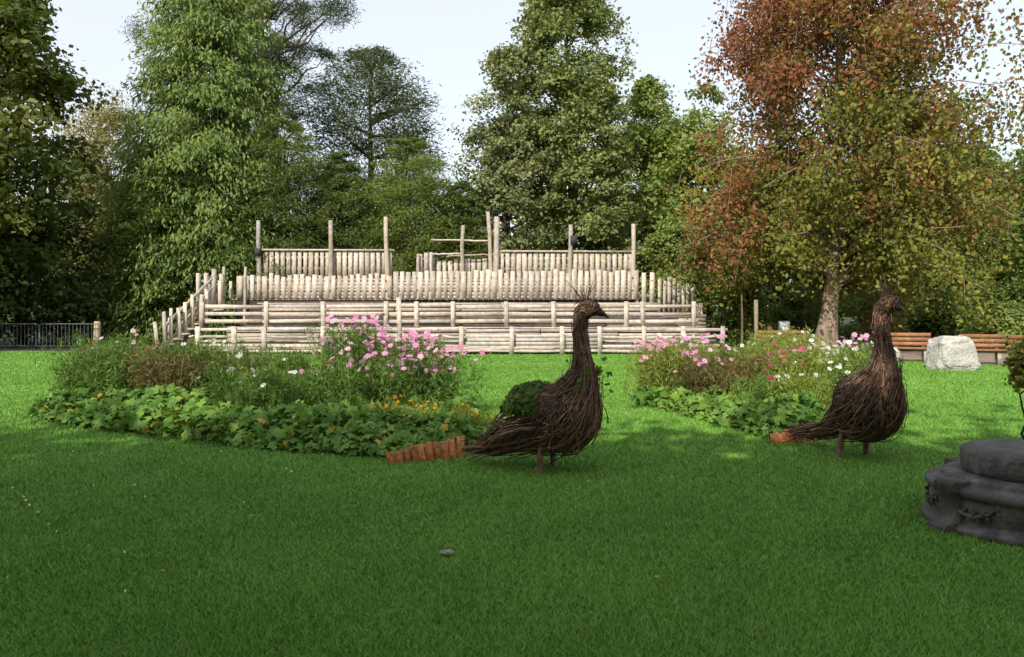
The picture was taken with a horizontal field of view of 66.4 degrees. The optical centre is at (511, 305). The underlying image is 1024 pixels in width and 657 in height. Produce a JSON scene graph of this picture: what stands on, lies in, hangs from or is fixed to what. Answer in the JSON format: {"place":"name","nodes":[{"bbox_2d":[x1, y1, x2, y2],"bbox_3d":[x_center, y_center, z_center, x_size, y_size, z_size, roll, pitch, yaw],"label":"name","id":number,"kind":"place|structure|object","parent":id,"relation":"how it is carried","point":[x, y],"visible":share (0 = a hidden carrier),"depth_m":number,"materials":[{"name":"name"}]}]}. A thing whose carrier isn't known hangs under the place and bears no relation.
{"place":"outdoors","nodes":[
{"label":"outdoors","id":0,"kind":"place"},
{"bbox_2d":[0,345,193,350],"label":"asphalt path","id":1,"kind":"structure","parent":0,"point":[15,348],"depth_m":31.01,"materials":[{"name":"grey asphalt"}]},
{"bbox_2d":[0,323,39,349],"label":"crowd barrier","id":2,"kind":"object","parent":1,"relation":"on","point":[17,335],"visible":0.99,"depth_m":30.19,"materials":[{"name":"metal"}]},
{"bbox_2d":[38,323,99,348],"bbox_3d":[-17.053,1.188,30.123,2.338,1.014,0.608,0,0,-1],"label":"crowd barrier","id":3,"kind":"object","parent":1,"relation":"on","point":[65,331],"visible":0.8,"depth_m":30.12,"materials":[{"name":"metal"}]},
{"bbox_2d":[93,321,100,346],"bbox_3d":[-16.183,1.158,30.499,0.229,1.103,0.202,0,0,0],"label":"wooden post","id":4,"kind":"object","parent":1,"relation":"on","point":[97,330],"visible":0.57,"depth_m":30.40,"materials":[{"name":"brown wood"}]},
{"bbox_2d":[0,309,1012,353],"bbox_3d":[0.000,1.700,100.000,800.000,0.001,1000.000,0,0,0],"label":"ground","id":5,"kind":"structure","parent":0,"point":[845,321],"depth_m":36.18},
{"bbox_2d":[0,0,120,314],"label":"chestnut tree","id":6,"kind":"object","parent":5,"relation":"on","point":[24,29],"visible":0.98,"depth_m":30.03,"materials":[{"name":"green plant"}]},
{"bbox_2d":[0,190,133,347],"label":"holly tree","id":7,"kind":"object","parent":5,"relation":"on","point":[68,306],"visible":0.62,"depth_m":32.63,"materials":[{"name":"green plant"}]},
{"bbox_2d":[38,81,162,313],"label":"willow tree","id":8,"kind":"object","parent":5,"relation":"on","point":[99,122],"visible":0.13,"depth_m":44.09,"materials":[{"name":"green plant"}]},
{"bbox_2d":[89,144,216,341],"bbox_3d":[-15.959,-2.766,34.947,5.620,8.932,5.673,0,0,0],"label":"yew tree","id":9,"kind":"object","parent":5,"relation":"on","point":[140,232],"visible":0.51,"depth_m":33.85,"materials":[{"name":"green plant"}]},
{"bbox_2d":[71,0,307,344],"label":"cypress tree","id":10,"kind":"object","parent":5,"relation":"on","point":[230,99],"visible":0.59,"depth_m":34.72,"materials":[{"name":"green plant"}]},
{"bbox_2d":[150,118,292,339],"bbox_3d":[-13.658,-3.494,36.446,7.083,10.387,7.005,0,0,0],"label":"yew tree","id":11,"kind":"object","parent":5,"relation":"on","point":[192,176],"visible":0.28,"depth_m":35.02,"materials":[{"name":"green plant"}]},
{"bbox_2d":[116,0,365,264],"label":"pine tree","id":12,"kind":"object","parent":5,"relation":"on","point":[290,11],"visible":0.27,"depth_m":45.33,"materials":[{"name":"green plant"}]},
{"bbox_2d":[219,113,344,325],"bbox_3d":[-10.370,-3.558,36.039,5.809,10.516,5.771,0,0,0],"label":"yew tree","id":13,"kind":"object","parent":5,"relation":"on","point":[303,171],"visible":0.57,"depth_m":35.12,"materials":[{"name":"green plant"}]},
{"bbox_2d":[291,150,393,276],"bbox_3d":[-8.082,-2.817,37.097,5.154,9.033,5.064,0,0,0],"label":"yew tree","id":14,"kind":"object","parent":5,"relation":"on","point":[342,198],"visible":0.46,"depth_m":36.31,"materials":[{"name":"green plant"}]},
{"bbox_2d":[285,44,452,274],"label":"douglas fir tree","id":15,"kind":"object","parent":5,"relation":"on","point":[369,58],"visible":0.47,"depth_m":42.68,"materials":[{"name":"green plant"}]},
{"bbox_2d":[345,137,470,276],"bbox_3d":[-4.923,-3.219,37.429,6.572,9.888,6.553,0,0,0],"label":"yew tree","id":16,"kind":"object","parent":5,"relation":"on","point":[420,187],"visible":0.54,"depth_m":36.57,"materials":[{"name":"green plant"}]},
{"bbox_2d":[90,212,727,354],"bbox_3d":[-3.960,-1.147,32.374,23.595,5.842,10.452,0,0,0],"label":"wooden grandstand","id":17,"kind":"object","parent":5,"relation":"on","point":[490,309],"visible":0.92,"depth_m":30.72,"materials":[{"name":"brown wood"}]},
{"bbox_2d":[416,180,504,276],"bbox_3d":[-2.611,-2.248,38.502,4.630,8.071,4.754,0,0,-26],"label":"yew tree","id":18,"kind":"object","parent":5,"relation":"on","point":[471,219],"visible":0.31,"depth_m":37.92,"materials":[{"name":"green plant"}]},
{"bbox_2d":[0,143,1022,328],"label":"distant trees","id":19,"kind":"object","parent":5,"relation":"on","point":[709,313],"visible":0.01,"depth_m":57.76,"materials":[{"name":"green plant"}]},
{"bbox_2d":[441,41,585,276],"bbox_3d":[0.195,-5.858,40.229,7.587,15.217,6.810,0,0,0],"label":"oak tree","id":20,"kind":"object","parent":5,"relation":"on","point":[508,155],"visible":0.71,"depth_m":38.93,"materials":[{"name":"green plant"}]},
{"bbox_2d":[497,0,649,295],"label":"poplar tree","id":21,"kind":"object","parent":5,"relation":"on","point":[593,100],"visible":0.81,"depth_m":39.40,"materials":[{"name":"green plant"}]},
{"bbox_2d":[600,74,711,301],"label":"maple tree","id":22,"kind":"object","parent":5,"relation":"on","point":[647,89],"visible":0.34,"depth_m":45.21,"materials":[{"name":"green plant"}]},
{"bbox_2d":[638,214,734,332],"bbox_3d":[7.022,-1.099,33.016,3.884,5.712,4.143,0,0,-35],"label":"laurel bush","id":23,"kind":"object","parent":5,"relation":"on","point":[667,237],"visible":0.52,"depth_m":32.52,"materials":[{"name":"green plant"}]},
{"bbox_2d":[634,79,780,335],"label":"maple tree","id":24,"kind":"object","parent":5,"relation":"on","point":[693,121],"visible":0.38,"depth_m":42.87,"materials":[{"name":"green plant"}]},
{"bbox_2d":[706,273,777,345],"bbox_3d":[10.044,0.131,34.039,3.581,3.266,3.331,0,0,0],"label":"shrub","id":25,"kind":"object","parent":5,"relation":"on","point":[732,322],"visible":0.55,"depth_m":33.44,"materials":[{"name":"green plant"}]},
{"bbox_2d":[724,162,845,316],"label":"lime tree","id":26,"kind":"object","parent":5,"relation":"on","point":[784,291],"visible":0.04,"depth_m":46.76,"materials":[{"name":"green plant"}]},
{"bbox_2d":[762,288,847,343],"bbox_3d":[13.002,0.467,35.043,3.920,2.582,3.940,0,0,0],"label":"shrub","id":27,"kind":"object","parent":5,"relation":"on","point":[788,310],"visible":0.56,"depth_m":34.31,"materials":[{"name":"green plant"}]},
{"bbox_2d":[647,0,1023,349],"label":"copper beech tree","id":28,"kind":"object","parent":5,"relation":"on","point":[872,237],"visible":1,"depth_m":26.80,"materials":[{"name":"green plant"}]},
{"bbox_2d":[828,148,923,320],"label":"lime tree","id":29,"kind":"object","parent":5,"relation":"on","point":[846,315],"visible":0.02,"depth_m":46.89,"materials":[{"name":"green plant"}]},
{"bbox_2d":[838,285,920,342],"bbox_3d":[16.536,0.239,35.965,4.224,3.038,4.517,0,0,0],"label":"shrub","id":30,"kind":"object","parent":5,"relation":"on","point":[856,305],"visible":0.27,"depth_m":35.66,"materials":[{"name":"green plant"}]},
{"bbox_2d":[850,306,915,347],"bbox_3d":[14.630,0.804,31.095,2.447,1.901,2.292,0,0,0],"label":"shrub","id":31,"kind":"object","parent":5,"relation":"on","point":[865,326],"visible":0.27,"depth_m":30.66,"materials":[{"name":"green plant"}]},
{"bbox_2d":[902,290,985,341],"bbox_3d":[18.173,0.429,33.237,3.765,2.625,3.817,0,0,-30],"label":"shrub","id":32,"kind":"object","parent":5,"relation":"on","point":[940,321],"visible":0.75,"depth_m":32.28,"materials":[{"name":"green plant"}]},
{"bbox_2d":[908,137,1017,318],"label":"lime tree","id":33,"kind":"object","parent":5,"relation":"on","point":[1000,276],"visible":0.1,"depth_m":44.38,"materials":[{"name":"green plant"}]},
{"bbox_2d":[967,269,1023,343],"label":"shrub","id":34,"kind":"object","parent":5,"relation":"on","point":[1014,289],"visible":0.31,"depth_m":33.54,"materials":[{"name":"green plant"}]},
{"bbox_2d":[969,299,1023,351],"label":"shrub","id":35,"kind":"object","parent":5,"relation":"on","point":[1010,316],"visible":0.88,"depth_m":28.60,"materials":[{"name":"green plant"}]},
{"bbox_2d":[975,141,1023,275],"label":"oak tree","id":36,"kind":"object","parent":5,"relation":"on","point":[1018,226],"visible":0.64,"depth_m":34.16,"materials":[{"name":"green plant"}]},
{"bbox_2d":[982,140,1023,287],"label":"lime tree","id":37,"kind":"object","parent":5,"relation":"on","point":[1014,201],"visible":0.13,"depth_m":44.37,"materials":[{"name":"green plant"}]},
{"bbox_2d":[0,350,1023,656],"bbox_3d":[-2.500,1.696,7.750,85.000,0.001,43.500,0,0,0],"label":"lawn","id":38,"kind":"structure","parent":0,"point":[466,551],"depth_m":5.75,"materials":[{"name":"green plant"}]},
{"bbox_2d":[6,450,291,591],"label":"lawn daisies","id":39,"kind":"object","parent":38,"relation":"on","point":[134,484],"visible":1,"depth_m":6.67,"materials":[{"name":"white plant"}]},
{"bbox_2d":[25,312,495,457],"bbox_3d":[-3.817,0.955,11.833,8.113,1.702,4.518,0,0,21],"label":"flower bed","id":40,"kind":"object","parent":38,"relation":"on","point":[367,392],"visible":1,"depth_m":11.29,"materials":[{"name":"plant"}]},
{"bbox_2d":[386,436,463,464],"bbox_3d":[-0.925,1.580,8.547,0.912,0.240,0.098,0,0,-27],"label":"terracotta tile edging","id":41,"kind":"object","parent":38,"relation":"on","point":[416,453],"visible":0.78,"depth_m":8.55,"materials":[{"name":"orange ceramic"}]},
{"bbox_2d":[440,549,453,555],"bbox_3d":[-0.443,1.670,5.298,0.097,0.040,0.069,0,0,0],"label":"pebble","id":42,"kind":"object","parent":38,"relation":"on","point":[446,552],"visible":0.99,"depth_m":5.28,"materials":[{"name":"stone"}]},
{"bbox_2d":[35,376,974,576],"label":"fallen leaves","id":43,"kind":"object","parent":38,"relation":"on","point":[587,481],"visible":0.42,"depth_m":7.41,"materials":[{"name":"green plant"}]},
{"bbox_2d":[454,280,623,474],"bbox_3d":[0.229,0.723,8.094,1.858,1.958,0.937,0,0,24],"label":"peacock sculpture","id":44,"kind":"object","parent":38,"relation":"on","point":[563,414],"visible":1,"depth_m":7.80,"materials":[{"name":"brown wicker"}]},
{"bbox_2d":[754,300,757,342],"bbox_3d":[8.206,0.750,26.300,0.131,1.901,0.140,0,0,0],"label":"wooden post","id":45,"kind":"object","parent":38,"relation":"on","point":[755,315],"visible":0.59,"depth_m":26.25,"materials":[{"name":"brown wood"}]},
{"bbox_2d":[616,321,906,438],"bbox_3d":[4.652,1.035,13.662,5.161,1.556,6.925,0,0,-17],"label":"flower bed","id":46,"kind":"object","parent":38,"relation":"on","point":[775,383],"visible":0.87,"depth_m":13.03,"materials":[{"name":"plant"}]},
{"bbox_2d":[758,330,808,344],"bbox_3d":[8.939,1.259,25.623,1.659,0.882,0.557,0,0,6],"label":"park bench","id":47,"kind":"object","parent":38,"relation":"on","point":[794,332],"visible":0.07,"depth_m":25.80,"materials":[{"name":"brown wood"}]},
{"bbox_2d":[769,421,831,444],"bbox_3d":[3.615,1.571,9.740,0.966,0.258,0.109,0,0,-25],"label":"terracotta tile edging","id":48,"kind":"object","parent":38,"relation":"on","point":[775,439],"visible":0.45,"depth_m":9.61,"materials":[{"name":"orange ceramic"}]},
{"bbox_2d":[769,277,908,458],"bbox_3d":[3.749,0.695,8.921,0.949,2.028,1.736,0,0,-24],"label":"peacock sculpture","id":49,"kind":"object","parent":38,"relation":"on","point":[869,405],"visible":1,"depth_m":8.34,"materials":[{"name":"brown wicker"}]},
{"bbox_2d":[925,335,980,370],"bbox_3d":[11.724,1.288,20.825,1.215,1.022,0.922,0,0,0],"label":"white boulder","id":50,"kind":"object","parent":38,"relation":"on","point":[958,352],"visible":0.88,"depth_m":20.42,"materials":[{"name":"white stone"}]},
{"bbox_2d":[921,439,1023,548],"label":"stone pedestal","id":51,"kind":"object","parent":38,"relation":"on","point":[975,489],"visible":1,"depth_m":5.81,"materials":[{"name":"grey stone"}]},
{"bbox_2d":[1001,335,1023,439],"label":"potted shrub","id":52,"kind":"object","parent":38,"relation":"on","point":[1015,360],"visible":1,"depth_m":8.60,"materials":[{"name":"green plant"}]},
{"bbox_2d":[1008,335,1022,350],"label":"park bench","id":53,"kind":"object","parent":38,"relation":"on","point":[1013,337],"visible":0.23,"depth_m":21.85,"materials":[{"name":"brown wood"}]},
{"bbox_2d":[3,0,1023,305],"label":"sky","id":54,"kind":"structure","parent":0,"point":[448,37],"materials":[{"name":"white"}]},
{"bbox_2d":[732,347,1009,365],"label":"gravel path","id":55,"kind":"structure","parent":0,"point":[984,358],"depth_m":26.11,"materials":[{"name":"grey gravel"}]},
{"bbox_2d":[740,295,742,348],"bbox_3d":[8.227,0.650,28.000,0.098,2.102,0.100,0,0,0],"label":"young tree stake","id":56,"kind":"object","parent":55,"relation":"on","point":[741,319],"visible":0.66,"depth_m":27.98,"materials":[{"name":"brown wood"}]},
{"bbox_2d":[778,321,789,330],"bbox_3d":[9.401,1.110,27.012,0.400,1.180,0.085,0,0,0],"label":"information sign","id":57,"kind":"object","parent":55,"relation":"on","point":[781,324],"visible":0.38,"depth_m":26.98,"materials":[{"name":"paint"}]},
{"bbox_2d":[891,333,930,362],"bbox_3d":[11.940,1.258,23.423,1.159,0.888,0.557,0,0,17],"label":"park bench","id":58,"kind":"object","parent":55,"relation":"on","point":[922,343],"visible":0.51,"depth_m":23.50,"materials":[{"name":"brown wood"}]},
{"bbox_2d":[959,334,1007,365],"bbox_3d":[13.508,1.261,22.422,1.156,0.879,0.558,0,0,20],"label":"park bench","id":59,"kind":"object","parent":55,"relation":"on","point":[997,350],"visible":0.59,"depth_m":22.45,"materials":[{"name":"brown wood"}]}
]}

